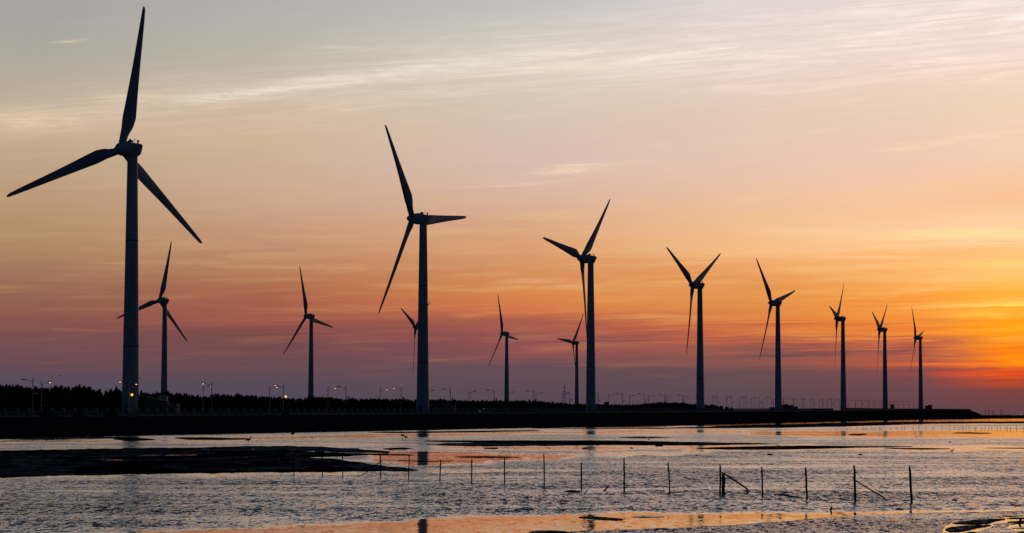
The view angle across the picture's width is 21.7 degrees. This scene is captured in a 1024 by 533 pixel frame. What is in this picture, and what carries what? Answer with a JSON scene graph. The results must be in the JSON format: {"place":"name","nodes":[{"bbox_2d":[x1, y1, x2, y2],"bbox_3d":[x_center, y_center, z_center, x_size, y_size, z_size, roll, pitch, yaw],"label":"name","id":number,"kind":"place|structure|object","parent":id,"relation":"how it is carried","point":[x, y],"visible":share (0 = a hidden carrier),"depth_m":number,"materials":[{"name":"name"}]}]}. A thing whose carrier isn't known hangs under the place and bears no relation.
{"place":"outdoors","nodes":[
{"label":"outdoors","id":0,"kind":"place"},
{"bbox_2d":[137,395,179,414],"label":"transformer building","id":1,"kind":"structure","parent":0,"point":[149,403],"depth_m":636.65,"materials":[{"name":"black concrete"}]},
{"bbox_2d":[0,448,417,477],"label":"mud bank","id":2,"kind":"structure","parent":0,"point":[140,463],"depth_m":222.06,"materials":[{"name":"black soil"}]},
{"bbox_2d":[12,465,49,465],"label":"puddle","id":3,"kind":"object","parent":2,"relation":"on","point":[30,465],"visible":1,"depth_m":204.32,"materials":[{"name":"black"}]},
{"bbox_2d":[100,459,133,459],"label":"puddle","id":4,"kind":"object","parent":2,"relation":"on","point":[116,459],"visible":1,"depth_m":231.40,"materials":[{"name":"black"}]},
{"bbox_2d":[143,454,194,455],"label":"puddle","id":5,"kind":"object","parent":2,"relation":"on","point":[163,455],"visible":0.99,"depth_m":254.01,"materials":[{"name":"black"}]},
{"bbox_2d":[172,469,226,469],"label":"puddle","id":6,"kind":"object","parent":2,"relation":"on","point":[199,469],"visible":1,"depth_m":189.53,"materials":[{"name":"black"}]},
{"bbox_2d":[192,449,275,450],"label":"puddle","id":7,"kind":"object","parent":2,"relation":"on","point":[239,450],"visible":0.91,"depth_m":289.21,"materials":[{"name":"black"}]},
{"bbox_2d":[328,464,385,467],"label":"puddle","id":8,"kind":"object","parent":2,"relation":"on","point":[359,466],"visible":0.94,"depth_m":200.41,"materials":[{"name":"black liquid"}]},
{"bbox_2d":[429,400,455,412],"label":"transformer building","id":9,"kind":"structure","parent":0,"point":[439,404],"depth_m":901.28,"materials":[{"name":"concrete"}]},
{"bbox_2d":[0,410,979,437],"bbox_3d":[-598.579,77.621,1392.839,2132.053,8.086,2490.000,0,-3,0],"label":"dyke","id":10,"kind":"structure","parent":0,"point":[193,425],"depth_m":668.95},
{"bbox_2d":[22,379,36,414],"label":"street lamp","id":11,"kind":"object","parent":10,"relation":"on","point":[35,393],"visible":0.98,"depth_m":506.30,"materials":[{"name":"metal"}]},
{"bbox_2d":[41,381,50,407],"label":"street lamp","id":12,"kind":"object","parent":10,"relation":"on","point":[41,392],"visible":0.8,"depth_m":563.31,"materials":[{"name":"metal"}]},
{"bbox_2d":[7,6,201,414],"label":"wind turbine","id":13,"kind":"object","parent":10,"relation":"on","point":[129,151],"visible":0.97,"depth_m":651.14,"materials":[{"name":"paint"}]},
{"bbox_2d":[118,380,132,414],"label":"street lamp","id":14,"kind":"object","parent":10,"relation":"on","point":[129,393],"visible":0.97,"depth_m":548.55,"materials":[{"name":"metal"}]},
{"bbox_2d":[117,242,186,392],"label":"wind turbine","id":15,"kind":"object","parent":10,"relation":"on","point":[163,301],"visible":0.84,"depth_m":1574.23,"materials":[{"name":"paint"}]},
{"bbox_2d":[158,396,167,400],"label":"white hut","id":16,"kind":"object","parent":10,"relation":"on","point":[165,398],"visible":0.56,"depth_m":688.03,"materials":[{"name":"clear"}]},
{"bbox_2d":[202,382,214,407],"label":"street lamp","id":17,"kind":"object","parent":10,"relation":"on","point":[211,393],"visible":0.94,"depth_m":590.66,"materials":[{"name":"metal"}]},
{"bbox_2d":[269,386,278,411],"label":"street lamp","id":18,"kind":"object","parent":10,"relation":"on","point":[269,395],"visible":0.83,"depth_m":689.68,"materials":[{"name":"metal"}]},
{"bbox_2d":[273,384,286,407],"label":"street lamp","id":19,"kind":"object","parent":10,"relation":"on","point":[283,394],"visible":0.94,"depth_m":632.83,"materials":[{"name":"metal"}]},
{"bbox_2d":[283,266,332,396],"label":"wind turbine","id":20,"kind":"object","parent":10,"relation":"on","point":[311,318],"visible":0.89,"depth_m":1844.07,"materials":[{"name":"paint"}]},
{"bbox_2d":[0,383,732,414],"bbox_3d":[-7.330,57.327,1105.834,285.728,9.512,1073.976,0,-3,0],"label":"windbreak wood","id":21,"kind":"object","parent":10,"relation":"on","point":[56,398],"visible":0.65,"depth_m":766.65,"materials":[{"name":"green plant"}]},
{"bbox_2d":[401,301,429,367],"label":"wind turbine","id":22,"kind":"object","parent":10,"relation":"on","point":[412,322],"visible":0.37,"depth_m":2100.20,"materials":[{"name":"paint"}]},
{"bbox_2d":[0,408,832,416],"bbox_3d":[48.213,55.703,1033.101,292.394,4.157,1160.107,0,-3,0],"label":"promenade railing","id":23,"kind":"object","parent":10,"relation":"on","point":[331,411],"visible":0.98,"depth_m":676.15,"materials":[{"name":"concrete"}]},
{"bbox_2d":[379,125,465,410],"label":"wind turbine","id":24,"kind":"object","parent":10,"relation":"on","point":[422,220],"visible":0.94,"depth_m":891.93,"materials":[{"name":"paint"}]},
{"bbox_2d":[0,418,949,437],"bbox_3d":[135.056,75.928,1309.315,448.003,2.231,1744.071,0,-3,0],"label":"rubble","id":25,"kind":"object","parent":10,"relation":"on","point":[112,431],"visible":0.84,"depth_m":520.55,"materials":[{"name":"black stone"}]},
{"bbox_2d":[488,297,517,400],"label":"wind turbine","id":26,"kind":"object","parent":10,"relation":"on","point":[506,388],"visible":0.91,"depth_m":2272.89,"materials":[{"name":"paint"}]},
{"bbox_2d":[557,315,582,403],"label":"wind turbine","id":27,"kind":"object","parent":10,"relation":"on","point":[574,342],"visible":0.94,"depth_m":2592.16,"materials":[{"name":"paint"}]},
{"bbox_2d":[543,199,609,411],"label":"wind turbine","id":28,"kind":"object","parent":10,"relation":"on","point":[583,258],"visible":0.94,"depth_m":1132.98,"materials":[{"name":"paint"}]},
{"bbox_2d":[666,247,720,410],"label":"wind turbine","id":29,"kind":"object","parent":10,"relation":"on","point":[697,285],"visible":0.94,"depth_m":1377.02,"materials":[{"name":"paint"}]},
{"bbox_2d":[756,258,794,410],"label":"wind turbine","id":30,"kind":"object","parent":10,"relation":"on","point":[777,302],"visible":0.94,"depth_m":1610.52,"materials":[{"name":"paint"}]},
{"bbox_2d":[782,404,797,410],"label":"transformer building","id":31,"kind":"structure","parent":10,"relation":"on","point":[789,406],"depth_m":1625.27,"materials":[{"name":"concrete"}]},
{"bbox_2d":[829,285,845,410],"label":"wind turbine","id":32,"kind":"object","parent":10,"relation":"on","point":[837,318],"visible":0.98,"depth_m":1895.37,"materials":[{"name":"paint"}]},
{"bbox_2d":[872,303,887,407],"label":"wind turbine","id":33,"kind":"object","parent":10,"relation":"on","point":[880,328],"visible":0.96,"depth_m":2156.11,"materials":[{"name":"paint"}]},
{"bbox_2d":[842,408,969,410],"bbox_3d":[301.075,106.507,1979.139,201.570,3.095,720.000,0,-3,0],"label":"sea wall","id":34,"kind":"structure","parent":10,"relation":"on","point":[868,409],"depth_m":1868.37,"materials":[{"name":"concrete"}]},
{"bbox_2d":[909,310,923,408],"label":"wind turbine","id":35,"kind":"object","parent":10,"relation":"on","point":[919,337],"visible":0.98,"depth_m":2412.82,"materials":[{"name":"paint"}]},
{"bbox_2d":[976,413,985,418],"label":"rubble","id":36,"kind":"object","parent":10,"relation":"on","point":[980,416],"visible":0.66,"depth_m":2348.51,"materials":[{"name":"black stone"}]},
{"bbox_2d":[0,419,1023,532],"bbox_3d":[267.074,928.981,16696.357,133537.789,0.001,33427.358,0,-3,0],"label":"water","id":37,"kind":"structure","parent":0,"point":[977,473],"depth_m":152.04,"materials":[{"name":"black liquid"}]},
{"bbox_2d":[0,436,135,439],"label":"damp mud","id":38,"kind":"structure","parent":37,"relation":"on","point":[48,438],"depth_m":436.39,"materials":[{"name":"black soil"}]},
{"bbox_2d":[115,438,154,440],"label":"mud bar","id":39,"kind":"object","parent":37,"relation":"on","point":[135,439],"visible":0.93,"depth_m":416.48,"materials":[{"name":"black soil"}]},
{"bbox_2d":[176,437,249,439],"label":"mud bar","id":40,"kind":"object","parent":37,"relation":"on","point":[200,438],"visible":0.87,"depth_m":430.34,"materials":[{"name":"black soil"}]},
{"bbox_2d":[201,446,389,453],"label":"damp mud","id":41,"kind":"structure","parent":37,"relation":"on","point":[326,449],"depth_m":309.04,"materials":[{"name":"black soil"}]},
{"bbox_2d":[361,453,410,455],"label":"mud spit","id":42,"kind":"structure","parent":37,"relation":"on","point":[387,454],"depth_m":263.32,"materials":[{"name":"black soil"}]},
{"bbox_2d":[383,447,413,449],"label":"mud spit","id":43,"kind":"structure","parent":37,"relation":"on","point":[402,448],"depth_m":309.43,"materials":[{"name":"black soil"}]},
{"bbox_2d":[397,460,452,461],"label":"mud spit","id":44,"kind":"structure","parent":37,"relation":"on","point":[422,461],"depth_m":225.09,"materials":[{"name":"brown soil"}]},
{"bbox_2d":[372,430,540,432],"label":"mud bar","id":45,"kind":"object","parent":37,"relation":"on","point":[459,431],"visible":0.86,"depth_m":610.99,"materials":[{"name":"black soil"}]},
{"bbox_2d":[456,456,516,457],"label":"mud spit","id":46,"kind":"structure","parent":37,"relation":"on","point":[485,457],"depth_m":246.64,"materials":[{"name":"brown soil"}]},
{"bbox_2d":[426,442,598,446],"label":"damp mud","id":47,"kind":"structure","parent":37,"relation":"on","point":[485,444],"depth_m":349.88,"materials":[{"name":"black soil"}]},
{"bbox_2d":[543,454,544,485],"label":"fence post","id":48,"kind":"object","parent":37,"relation":"in","point":[544,468],"visible":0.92,"depth_m":147.97,"materials":[{"name":"brown wood"}]},
{"bbox_2d":[528,530,569,532],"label":"sand bar","id":49,"kind":"object","parent":37,"relation":"on","point":[546,531],"visible":0.95,"depth_m":90.42,"materials":[{"name":"black sand"}]},
{"bbox_2d":[564,490,580,492],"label":"mud spit","id":50,"kind":"structure","parent":37,"relation":"on","point":[576,491],"depth_m":137.23,"materials":[{"name":"black soil"}]},
{"bbox_2d":[580,462,581,486],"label":"fence post","id":51,"kind":"object","parent":37,"relation":"in","point":[581,474],"visible":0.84,"depth_m":146.22,"materials":[{"name":"brown wood"}]},
{"bbox_2d":[426,440,767,445],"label":"mud bar","id":52,"kind":"object","parent":37,"relation":"on","point":[597,442],"visible":0.89,"depth_m":373.22,"materials":[{"name":"black soil"}]},
{"bbox_2d":[578,516,622,519],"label":"sand bar","id":53,"kind":"object","parent":37,"relation":"on","point":[598,518],"visible":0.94,"depth_m":101.88,"materials":[{"name":"black sand"}]},
{"bbox_2d":[623,458,624,489],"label":"fence post","id":54,"kind":"object","parent":37,"relation":"in","point":[624,474],"visible":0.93,"depth_m":141.07,"materials":[{"name":"brown wood"}]},
{"bbox_2d":[618,437,669,437],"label":"mud spit","id":55,"kind":"structure","parent":37,"relation":"on","point":[643,437],"depth_m":455.72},
{"bbox_2d":[632,515,665,517],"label":"sand bar","id":56,"kind":"object","parent":37,"relation":"on","point":[650,516],"visible":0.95,"depth_m":103.94,"materials":[{"name":"beige sand"}]},
{"bbox_2d":[668,463,670,491],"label":"fence post","id":57,"kind":"object","parent":37,"relation":"in","point":[669,477],"visible":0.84,"depth_m":136.84,"materials":[{"name":"brown wood"}]},
{"bbox_2d":[719,464,720,493],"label":"fence post","id":58,"kind":"object","parent":37,"relation":"in","point":[720,478],"visible":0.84,"depth_m":133.55,"materials":[{"name":"brown wood"}]},
{"bbox_2d":[722,472,726,493],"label":"fence post","id":59,"kind":"object","parent":37,"relation":"in","point":[723,484],"visible":1,"depth_m":134.34,"materials":[{"name":"black wood"}]},
{"bbox_2d":[724,473,748,492],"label":"leaning pole","id":60,"kind":"object","parent":37,"relation":"in","point":[746,488],"visible":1,"depth_m":135.29,"materials":[{"name":"brown wood"}]},
{"bbox_2d":[761,467,762,495],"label":"fence post","id":61,"kind":"object","parent":37,"relation":"in","point":[762,480],"visible":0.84,"depth_m":130.35,"materials":[{"name":"brown wood"}]},
{"bbox_2d":[531,421,1023,428],"bbox_3d":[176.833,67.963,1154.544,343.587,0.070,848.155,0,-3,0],"label":"mud bar","id":62,"kind":"object","parent":37,"relation":"on","point":[826,424],"visible":0.89,"depth_m":938.76,"materials":[{"name":"black soil"}]},
{"bbox_2d":[543,510,1023,532],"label":"wet sand","id":63,"kind":"structure","parent":37,"relation":"on","point":[931,522],"depth_m":95.29,"materials":[{"name":"sand"}]},
{"bbox_2d":[774,494,802,497],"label":"driftwood","id":64,"kind":"object","parent":37,"relation":"on","point":[787,495],"visible":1,"depth_m":128.22,"materials":[{"name":"brown wood"}]},
{"bbox_2d":[696,446,913,449],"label":"mud bar","id":65,"kind":"object","parent":37,"relation":"on","point":[773,447],"visible":0.91,"depth_m":317.93,"materials":[{"name":"black soil"}]},
{"bbox_2d":[805,467,807,497],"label":"fence post","id":66,"kind":"object","parent":37,"relation":"in","point":[806,482],"visible":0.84,"depth_m":127.10,"materials":[{"name":"brown wood"}]},
{"bbox_2d":[853,465,856,500],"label":"fence post","id":67,"kind":"object","parent":37,"relation":"in","point":[854,475],"visible":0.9,"depth_m":123.64,"materials":[{"name":"brown wood"}]},
{"bbox_2d":[856,480,885,499],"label":"slanting prop","id":68,"kind":"object","parent":67,"relation":"attached to","point":[871,490],"visible":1,"depth_m":125.11,"materials":[{"name":"brown wood"}]},
{"bbox_2d":[909,467,912,502],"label":"fence post","id":69,"kind":"object","parent":37,"relation":"in","point":[910,486],"visible":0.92,"depth_m":120.67,"materials":[{"name":"brown wood"}]},
{"bbox_2d":[887,448,948,449],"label":"mud bar","id":70,"kind":"object","parent":37,"relation":"on","point":[920,448],"visible":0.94,"depth_m":309.43,"materials":[{"name":"black soil"}]},
{"bbox_2d":[945,525,990,531],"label":"sand bar","id":71,"kind":"object","parent":37,"relation":"on","point":[960,528],"visible":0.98,"depth_m":93.49,"materials":[{"name":"black sand"}]},
{"bbox_2d":[956,432,991,433],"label":"mud spit","id":72,"kind":"structure","parent":37,"relation":"on","point":[973,433],"depth_m":553.69,"materials":[{"name":"brown soil"}]},
{"bbox_2d":[953,518,1005,523],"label":"sand bar","id":73,"kind":"object","parent":37,"relation":"on","point":[984,521],"visible":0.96,"depth_m":98.72,"materials":[{"name":"black sand"}]},
{"bbox_2d":[977,524,1017,532],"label":"sand bar","id":74,"kind":"object","parent":37,"relation":"on","point":[998,529],"visible":0.99,"depth_m":91.08,"materials":[{"name":"beige sand"}]},
{"bbox_2d":[983,415,1023,418],"bbox_3d":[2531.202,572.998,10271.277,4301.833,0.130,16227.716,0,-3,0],"label":"mud bar","id":75,"kind":"object","parent":37,"relation":"on","point":[1005,416],"visible":0.67,"depth_m":4596.28,"materials":[{"name":"black soil"}]},
{"bbox_2d":[994,523,1015,524],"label":"sand bar","id":76,"kind":"object","parent":37,"relation":"on","point":[1004,523],"visible":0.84,"depth_m":97.28,"materials":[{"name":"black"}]},
{"bbox_2d":[1007,520,1023,523],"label":"sand bar","id":77,"kind":"object","parent":37,"relation":"on","point":[1022,522],"visible":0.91,"depth_m":98.14,"materials":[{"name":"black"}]},
{"bbox_2d":[0,0,1023,413],"label":"sky","id":78,"kind":"structure","parent":0,"point":[874,149],"materials":[{"name":"orange"}]},
{"bbox_2d":[596,402,617,409],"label":"transformer building","id":79,"kind":"structure","parent":0,"point":[606,405],"depth_m":1135.94,"materials":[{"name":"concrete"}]},
{"bbox_2d":[704,404,717,410],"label":"transformer building","id":80,"kind":"structure","parent":0,"point":[711,406],"depth_m":1385.57,"materials":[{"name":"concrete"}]},
{"bbox_2d":[981,414,1023,414],"bbox_3d":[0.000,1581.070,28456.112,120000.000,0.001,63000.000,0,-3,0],"label":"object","id":81,"kind":"structure","parent":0,"point":[1002,414],"depth_m":46157.38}
]}

